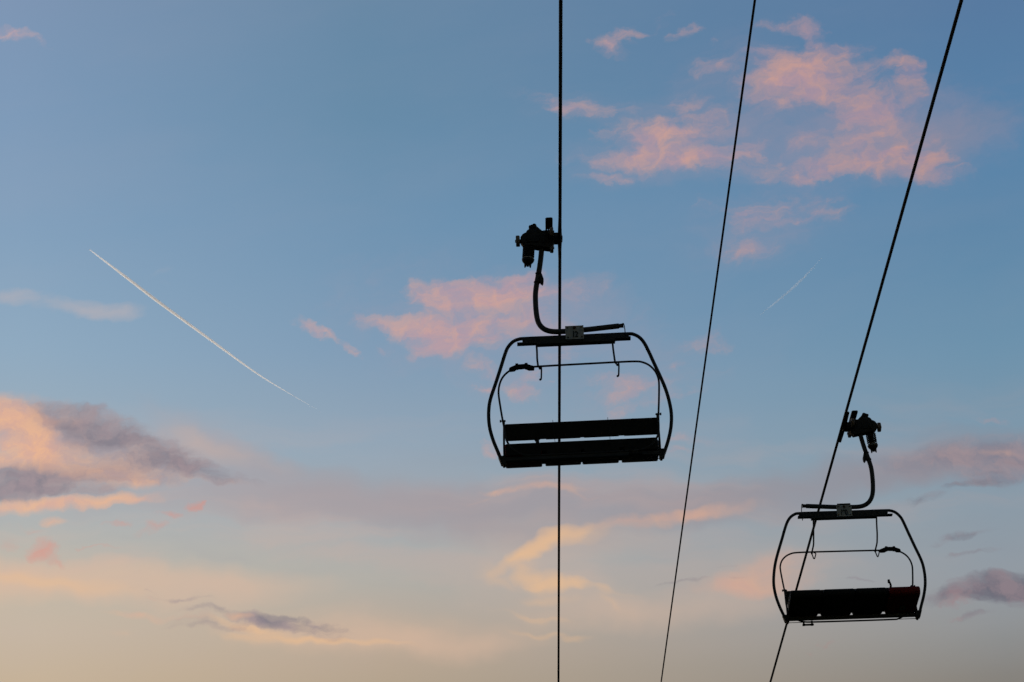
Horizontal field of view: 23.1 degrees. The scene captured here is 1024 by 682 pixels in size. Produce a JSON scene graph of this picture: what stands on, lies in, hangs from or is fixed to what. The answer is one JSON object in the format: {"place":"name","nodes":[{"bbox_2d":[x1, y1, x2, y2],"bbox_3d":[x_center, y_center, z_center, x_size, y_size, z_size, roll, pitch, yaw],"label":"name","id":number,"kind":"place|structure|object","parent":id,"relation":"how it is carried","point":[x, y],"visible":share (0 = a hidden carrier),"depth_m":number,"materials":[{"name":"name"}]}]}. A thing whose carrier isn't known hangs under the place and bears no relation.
{"place":"outdoors","nodes":[
{"label":"outdoors","id":0,"kind":"place"},
{"bbox_2d":[0,0,1023,681],"label":"sky","id":1,"kind":"structure","parent":0,"point":[265,284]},
{"bbox_2d":[557,0,562,681],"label":"haul rope","id":2,"kind":"object","parent":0,"point":[560,208],"visible":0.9,"depth_m":33.51,"materials":[{"name":"metal"}]},
{"bbox_2d":[487,217,672,467],"bbox_3d":[0.811,-0.001,31.913,2.341,3.362,1.210,-3,-24,0],"label":"chairlift chair","id":3,"kind":"object","parent":2,"relation":"hanging from","point":[533,237],"visible":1,"depth_m":31.32,"materials":[{"name":"metal"}]},
{"bbox_2d":[661,0,755,681],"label":"signal cable","id":4,"kind":"object","parent":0,"point":[740,105],"visible":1,"depth_m":34.39,"materials":[{"name":"black metal"}]},
{"bbox_2d":[769,0,962,681],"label":"haul rope","id":5,"kind":"object","parent":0,"point":[959,7],"visible":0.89,"depth_m":33.69,"materials":[{"name":"metal"}]},
{"bbox_2d":[772,410,926,625],"bbox_3d":[5.084,2.678,38.378,2.341,3.362,1.210,-2,-24,0],"label":"chairlift chair","id":6,"kind":"object","parent":5,"relation":"hanging from","point":[838,605],"visible":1,"depth_m":37.76,"materials":[{"name":"metal"}]}
]}

